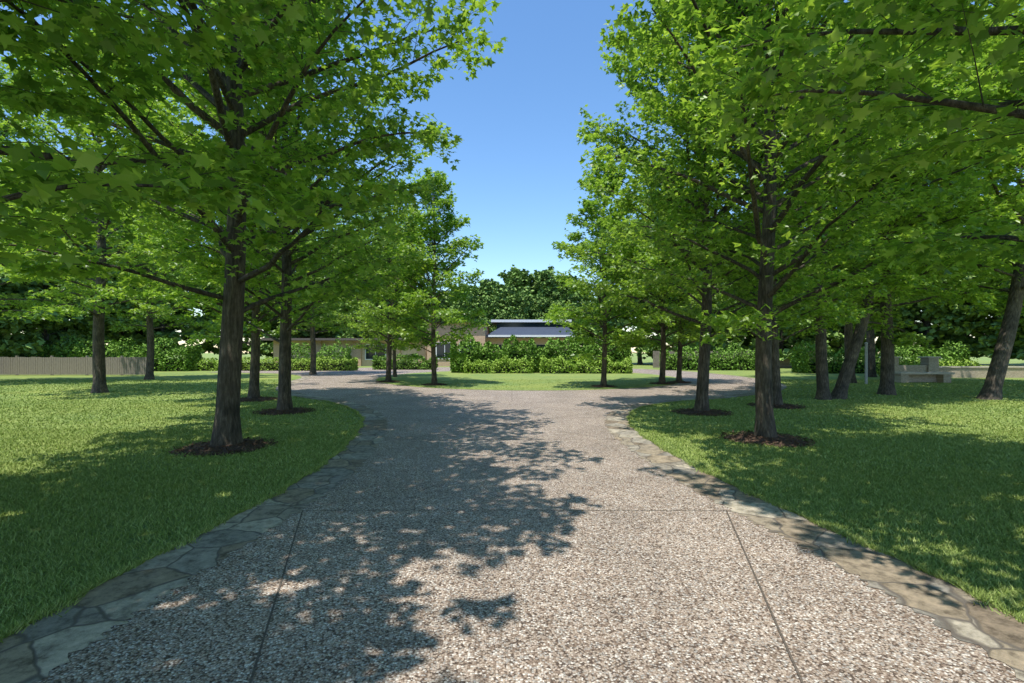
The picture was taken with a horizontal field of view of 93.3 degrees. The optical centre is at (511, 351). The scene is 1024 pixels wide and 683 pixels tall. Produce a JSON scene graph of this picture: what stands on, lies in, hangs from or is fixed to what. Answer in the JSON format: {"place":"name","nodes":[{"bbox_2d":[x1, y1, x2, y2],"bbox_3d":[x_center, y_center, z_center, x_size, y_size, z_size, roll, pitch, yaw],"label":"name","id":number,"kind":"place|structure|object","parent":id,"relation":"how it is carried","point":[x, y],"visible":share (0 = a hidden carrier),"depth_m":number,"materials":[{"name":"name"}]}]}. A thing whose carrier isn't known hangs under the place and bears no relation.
{"place":"outdoors","nodes":[
{"label":"outdoors","id":0,"kind":"place"},
{"bbox_2d":[427,322,568,365],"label":"walls","id":1,"kind":"structure","parent":0,"point":[480,336],"depth_m":54.00,"materials":[{"name":"brick"}]},
{"bbox_2d":[366,343,544,358],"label":"windows","id":2,"kind":"structure","parent":1,"relation":"attached to","point":[440,352],"depth_m":53.93,"materials":[{"name":"glass"}]},
{"bbox_2d":[365,342,470,359],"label":"window frames","id":3,"kind":"structure","parent":2,"relation":"attached to","point":[385,351],"depth_m":54.90,"materials":[{"name":"black metal"}]},
{"bbox_2d":[486,327,572,336],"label":"slate roof","id":4,"kind":"structure","parent":1,"relation":"attached to","point":[527,331],"depth_m":56.65,"materials":[{"name":"grey stone"}]},
{"bbox_2d":[488,335,572,336],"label":"fascia","id":5,"kind":"structure","parent":4,"relation":"attached to","point":[529,335],"depth_m":53.90,"materials":[{"name":"white paint"}]},
{"bbox_2d":[497,323,566,328],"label":"clerestory band","id":6,"kind":"object","parent":1,"relation":"on","point":[499,325],"visible":0.43,"depth_m":60.30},
{"bbox_2d":[491,322,560,324],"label":"clerestory roof","id":7,"kind":"structure","parent":6,"relation":"on","point":[494,323],"depth_m":60.05,"materials":[{"name":"grey metal"}]},
{"bbox_2d":[491,320,571,321],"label":"clerestory fascia","id":8,"kind":"structure","parent":7,"relation":"attached to","point":[523,321],"depth_m":59.98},
{"bbox_2d":[0,353,1023,642],"bbox_3d":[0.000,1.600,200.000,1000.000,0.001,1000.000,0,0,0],"label":"lawn ground","id":9,"kind":"structure","parent":0,"point":[272,377],"depth_m":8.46,"materials":[{"name":"green plant"}]},
{"bbox_2d":[0,57,105,323],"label":"shade tree","id":10,"kind":"object","parent":9,"relation":"on","point":[27,303],"visible":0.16,"depth_m":24.78,"materials":[{"name":"green plant"}]},
{"bbox_2d":[0,356,146,374],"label":"wooden fence","id":11,"kind":"object","parent":9,"relation":"on","point":[53,365],"visible":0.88,"depth_m":33.00,"materials":[{"name":"grey wood"}]},
{"bbox_2d":[0,2,205,392],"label":"shade tree","id":12,"kind":"object","parent":9,"relation":"on","point":[100,304],"visible":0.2,"depth_m":18.08,"materials":[{"name":"green plant"}]},
{"bbox_2d":[5,335,203,370],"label":"shrub row","id":13,"kind":"object","parent":9,"relation":"on","point":[185,361],"visible":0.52,"depth_m":40.30,"materials":[{"name":"green plant"}]},
{"bbox_2d":[65,152,222,379],"bbox_3d":[-21.232,-5.412,27.920,9.249,14.197,7.990,0,0,-38],"label":"shade tree","id":14,"kind":"object","parent":9,"relation":"on","point":[150,310],"visible":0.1,"depth_m":27.93,"materials":[{"name":"green plant"}]},
{"bbox_2d":[168,437,277,456],"bbox_3d":[-4.788,1.548,8.095,1.626,0.145,1.575,0,0,0],"label":"mulch bed","id":15,"kind":"object","parent":9,"relation":"on","point":[202,449],"visible":0.77,"depth_m":7.79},
{"bbox_2d":[0,0,506,445],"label":"maple tree","id":16,"kind":"object","parent":15,"relation":"on","point":[235,238],"visible":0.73,"depth_m":7.58,"materials":[{"name":"green plant"}]},
{"bbox_2d":[240,396,277,401],"bbox_3d":[-8.593,1.553,16.104,1.625,0.146,1.559,0,0,0],"label":"mulch bed","id":17,"kind":"object","parent":9,"relation":"on","point":[259,399],"visible":0.61,"depth_m":15.85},
{"bbox_2d":[90,25,381,398],"bbox_3d":[-8.625,-4.495,16.000,7.782,12.404,7.757,0,0,11],"label":"maple tree","id":18,"kind":"object","parent":17,"relation":"on","point":[254,388],"visible":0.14,"depth_m":15.20,"materials":[{"name":"green plant"}]},
{"bbox_2d":[192,356,358,370],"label":"hedge","id":19,"kind":"object","parent":9,"relation":"on","point":[324,365],"visible":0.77,"depth_m":41.29,"materials":[{"name":"green plant"}]},
{"bbox_2d":[252,406,315,414],"bbox_3d":[-6.059,1.551,12.901,1.626,0.164,1.551,0,0,0],"label":"mulch bed","id":20,"kind":"object","parent":9,"relation":"on","point":[297,410],"visible":0.8,"depth_m":12.59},
{"bbox_2d":[63,0,458,409],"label":"maple tree","id":21,"kind":"object","parent":20,"relation":"on","point":[284,399],"visible":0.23,"depth_m":12.19,"materials":[{"name":"green plant"}]},
{"bbox_2d":[246,179,377,374],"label":"shade tree","id":22,"kind":"object","parent":9,"relation":"on","point":[313,353],"visible":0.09,"depth_m":33.92,"materials":[{"name":"green plant"}]},
{"bbox_2d":[291,338,351,362],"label":"shrub row","id":23,"kind":"object","parent":9,"relation":"on","point":[344,353],"visible":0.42,"depth_m":51.30,"materials":[{"name":"green plant"}]},
{"bbox_2d":[273,341,426,365],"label":"brick piers","id":24,"kind":"structure","parent":9,"relation":"on","point":[357,353],"depth_m":54.70,"materials":[{"name":"brown brick"}]},
{"bbox_2d":[291,341,417,365],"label":"wing walls","id":25,"kind":"structure","parent":9,"relation":"on","point":[370,362],"depth_m":55.00,"materials":[{"name":"brown brick"}]},
{"bbox_2d":[261,338,403,340],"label":"wing roof","id":26,"kind":"structure","parent":25,"relation":"on","point":[316,339],"depth_m":54.00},
{"bbox_2d":[372,353,437,369],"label":"shrub row","id":27,"kind":"object","parent":9,"relation":"on","point":[378,363],"visible":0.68,"depth_m":43.74,"materials":[{"name":"green plant"}]},
{"bbox_2d":[0,162,1023,364],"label":"distant trees","id":28,"kind":"object","parent":9,"relation":"on","point":[519,294],"visible":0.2,"depth_m":52.20,"materials":[{"name":"green plant"}]},
{"bbox_2d":[671,407,733,415],"bbox_3d":[4.979,1.554,12.702,1.627,0.153,1.546,0,0,0],"label":"mulch bed","id":29,"kind":"object","parent":9,"relation":"on","point":[710,412],"visible":0.86,"depth_m":12.40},
{"bbox_2d":[557,0,900,410],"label":"maple tree","id":30,"kind":"object","parent":29,"relation":"on","point":[701,203],"visible":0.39,"depth_m":12.43,"materials":[{"name":"green plant"}]},
{"bbox_2d":[659,342,754,369],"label":"hedge","id":31,"kind":"object","parent":9,"relation":"on","point":[741,361],"visible":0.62,"depth_m":42.25,"materials":[{"name":"green plant"}]},
{"bbox_2d":[653,351,813,367],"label":"stone wall","id":32,"kind":"structure","parent":9,"relation":"on","point":[785,363],"depth_m":48.00,"materials":[{"name":"stone"}]},
{"bbox_2d":[718,430,814,447],"bbox_3d":[4.624,1.546,8.795,1.630,0.157,1.529,0,0,0],"label":"mulch bed","id":33,"kind":"object","parent":9,"relation":"on","point":[748,437],"visible":0.84,"depth_m":8.54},
{"bbox_2d":[578,0,1018,437],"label":"maple tree","id":34,"kind":"object","parent":33,"relation":"on","point":[760,319],"visible":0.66,"depth_m":8.26,"materials":[{"name":"green plant"}]},
{"bbox_2d":[747,402,804,408],"bbox_3d":[7.749,1.548,14.202,1.630,0.161,1.544,0,0,0],"label":"mulch bed","id":35,"kind":"object","parent":9,"relation":"on","point":[789,406],"visible":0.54,"depth_m":13.81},
{"bbox_2d":[639,1,983,404],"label":"maple tree","id":36,"kind":"object","parent":35,"relation":"on","point":[776,375],"visible":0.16,"depth_m":13.51,"materials":[{"name":"green plant"}]},
{"bbox_2d":[689,13,1013,399],"bbox_3d":[10.555,-4.974,16.077,7.490,13.310,8.671,0,0,-33],"label":"shade tree","id":37,"kind":"object","parent":9,"relation":"on","point":[822,385],"visible":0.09,"depth_m":15.48,"materials":[{"name":"green plant"}]},
{"bbox_2d":[864,342,867,383],"bbox_3d":[17.800,0.600,24.300,0.149,2.200,0.149,0,0,0],"label":"utility post","id":38,"kind":"object","parent":9,"relation":"on","point":[866,362],"visible":0.89,"depth_m":24.25,"materials":[{"name":"grey metal"}]},
{"bbox_2d":[777,150,960,382],"bbox_3d":[17.362,-6.288,24.762,8.988,15.972,10.405,0,0,11],"label":"shade tree","id":39,"kind":"object","parent":9,"relation":"on","point":[848,330],"visible":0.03,"depth_m":24.89,"materials":[{"name":"green plant"}]},
{"bbox_2d":[789,340,971,372],"bbox_3d":[27.998,0.394,36.880,12.433,2.688,2.726,0,0,0],"label":"shrub row","id":40,"kind":"object","parent":9,"relation":"on","point":[801,361],"visible":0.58,"depth_m":36.30,"materials":[{"name":"green plant"}]},
{"bbox_2d":[804,154,980,376],"bbox_3d":[22.028,-7.261,31.251,10.852,17.941,11.890,0,0,19],"label":"shade tree","id":41,"kind":"object","parent":9,"relation":"on","point":[870,337],"depth_m":30.84,"materials":[{"name":"green plant"}]},
{"bbox_2d":[777,0,1023,398],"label":"shade tree","id":42,"kind":"object","parent":9,"relation":"on","point":[841,387],"visible":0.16,"depth_m":15.11,"materials":[{"name":"green plant"}]},
{"bbox_2d":[778,2,1023,394],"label":"shade tree","id":43,"kind":"object","parent":9,"relation":"on","point":[887,378],"visible":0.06,"depth_m":16.35,"materials":[{"name":"green plant"}]},
{"bbox_2d":[899,365,926,371],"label":"wall","id":44,"kind":"structure","parent":9,"relation":"on","point":[912,368],"depth_m":29.15,"materials":[{"name":"stone"}]},
{"bbox_2d":[895,358,938,371],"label":"pillars","id":45,"kind":"structure","parent":9,"relation":"on","point":[932,364],"depth_m":29.00,"materials":[{"name":"stone"}]},
{"bbox_2d":[879,356,940,357],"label":"caps","id":46,"kind":"object","parent":45,"relation":"on","point":[920,357],"visible":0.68,"depth_m":29.02,"materials":[{"name":"stone"}]},
{"bbox_2d":[895,372,954,382],"bbox_3d":[21.500,1.330,25.400,2.800,0.540,0.800,0,0,0],"label":"stone bench","id":47,"kind":"object","parent":9,"relation":"on","point":[908,377],"visible":0.82,"depth_m":25.27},
{"bbox_2d":[877,357,980,375],"bbox_3d":[27.109,1.003,31.393,6.170,1.400,1.611,0,0,0],"label":"light shrub row","id":48,"kind":"object","parent":9,"relation":"on","point":[959,363],"visible":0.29,"depth_m":31.38,"materials":[{"name":"green plant"}]},
{"bbox_2d":[893,1,1023,399],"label":"shade tree","id":49,"kind":"object","parent":9,"relation":"on","point":[992,387],"visible":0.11,"depth_m":16.37,"materials":[{"name":"green plant"}]},
{"bbox_2d":[907,9,1023,296],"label":"shade tree","id":50,"kind":"object","parent":9,"relation":"on","point":[989,276],"visible":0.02,"depth_m":22.92,"materials":[{"name":"green plant"}]},
{"bbox_2d":[939,368,1023,377],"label":"wall","id":51,"kind":"structure","parent":9,"relation":"on","point":[982,372],"depth_m":30.00,"materials":[{"name":"stone"}]},
{"bbox_2d":[939,366,1023,367],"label":"coping","id":52,"kind":"object","parent":51,"relation":"on","point":[976,366],"depth_m":29.98,"materials":[{"name":"stone"}]},
{"bbox_2d":[0,0,1023,352],"label":"sky","id":53,"kind":"structure","parent":0,"point":[517,122],"materials":[{"name":"blue"}]},
{"bbox_2d":[33,367,1023,682],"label":"driveway","id":54,"kind":"structure","parent":0,"point":[595,557],"depth_m":3.31,"materials":[{"name":"grey gravel"}]},
{"bbox_2d":[0,369,1023,682],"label":"stone border","id":55,"kind":"object","parent":54,"relation":"on","point":[38,649],"visible":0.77,"depth_m":3.56,"materials":[{"name":"grey stone"}]},
{"bbox_2d":[249,389,803,682],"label":"driveway joints","id":56,"kind":"object","parent":54,"relation":"on","point":[772,614],"visible":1,"depth_m":3.19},
{"bbox_2d":[377,371,682,389],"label":"island lawn","id":57,"kind":"structure","parent":0,"point":[448,375],"depth_m":27.92,"materials":[{"name":"plant"}]},
{"bbox_2d":[376,380,400,381],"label":"mulch bed","id":58,"kind":"object","parent":57,"relation":"on","point":[388,381],"visible":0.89,"depth_m":25.58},
{"bbox_2d":[310,180,453,380],"bbox_3d":[-6.621,-3.886,25.710,7.004,11.164,6.981,0,0,11],"label":"young maple tree","id":59,"kind":"object","parent":58,"relation":"on","point":[369,315],"visible":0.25,"depth_m":24.91,"materials":[{"name":"green plant"}]},
{"bbox_2d":[353,240,439,376],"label":"young maple tree","id":60,"kind":"object","parent":57,"relation":"on","point":[383,345],"visible":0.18,"depth_m":30.91,"materials":[{"name":"green plant"}]},
{"bbox_2d":[421,383,446,385],"bbox_3d":[-3.752,1.551,23.399,1.329,0.154,1.247,0,0,0],"label":"mulch bed","id":61,"kind":"object","parent":57,"relation":"on","point":[429,384],"visible":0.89,"depth_m":23.13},
{"bbox_2d":[374,167,489,383],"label":"young maple tree","id":62,"kind":"object","parent":61,"relation":"on","point":[431,232],"visible":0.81,"depth_m":22.89,"materials":[{"name":"green plant"}]},
{"bbox_2d":[463,354,533,373],"bbox_3d":[-0.999,0.925,36.306,5.338,1.542,1.574,0,0,0],"label":"light shrub row","id":63,"kind":"object","parent":57,"relation":"on","point":[479,368],"visible":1,"depth_m":36.06,"materials":[{"name":"green plant"}]},
{"bbox_2d":[450,333,631,372],"bbox_3d":[2.200,0.124,37.985,14.101,3.313,2.932,0,0,0],"label":"hedge","id":64,"kind":"object","parent":57,"relation":"on","point":[534,352],"visible":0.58,"depth_m":37.11,"materials":[{"name":"green plant"}]},
{"bbox_2d":[539,354,632,373],"bbox_3d":[5.489,0.929,36.069,6.976,1.601,1.822,0,0,0],"label":"light shrub row","id":65,"kind":"object","parent":57,"relation":"on","point":[620,368],"visible":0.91,"depth_m":35.81,"materials":[{"name":"green plant"}]},
{"bbox_2d":[591,385,617,387],"bbox_3d":[4.185,1.546,22.198,1.344,0.165,1.251,0,0,0],"label":"mulch bed","id":66,"kind":"object","parent":57,"relation":"on","point":[605,386],"visible":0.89,"depth_m":21.94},
{"bbox_2d":[543,160,674,385],"bbox_3d":[4.218,-3.642,21.950,6.224,10.692,5.852,0,0,-45],"label":"young maple tree","id":67,"kind":"object","parent":66,"relation":"on","point":[591,208],"visible":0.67,"depth_m":21.51,"materials":[{"name":"green plant"}]},
{"bbox_2d":[650,382,674,384],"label":"mulch bed","id":68,"kind":"object","parent":57,"relation":"on","point":[664,383],"visible":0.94,"depth_m":23.92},
{"bbox_2d":[591,164,728,382],"bbox_3d":[7.880,-3.968,24.343,7.385,11.332,6.447,0,0,-27],"label":"young maple tree","id":69,"kind":"object","parent":68,"relation":"on","point":[663,341],"visible":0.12,"depth_m":23.77,"materials":[{"name":"green plant"}]},
{"bbox_2d":[667,381,691,382],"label":"mulch bed","id":70,"kind":"object","parent":57,"relation":"on","point":[679,382],"visible":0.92,"depth_m":24.89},
{"bbox_2d":[615,196,742,381],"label":"young maple tree","id":71,"kind":"object","parent":70,"relation":"on","point":[679,358],"visible":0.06,"depth_m":24.88,"materials":[{"name":"green plant"}]},
{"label":"mulch bed","id":72,"kind":"object","parent":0,"visible":0},
{"bbox_2d":[0,0,310,268],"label":"maple tree","id":73,"kind":"object","parent":72,"relation":"on","point":[39,185],"visible":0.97,"depth_m":4.01,"materials":[{"name":"green plant"}]},
{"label":"mulch bed","id":74,"kind":"object","parent":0,"visible":0},
{"bbox_2d":[674,0,1023,283],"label":"maple tree","id":75,"kind":"object","parent":74,"relation":"on","point":[937,28],"visible":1,"depth_m":4.47,"materials":[{"name":"green plant"}]}
]}

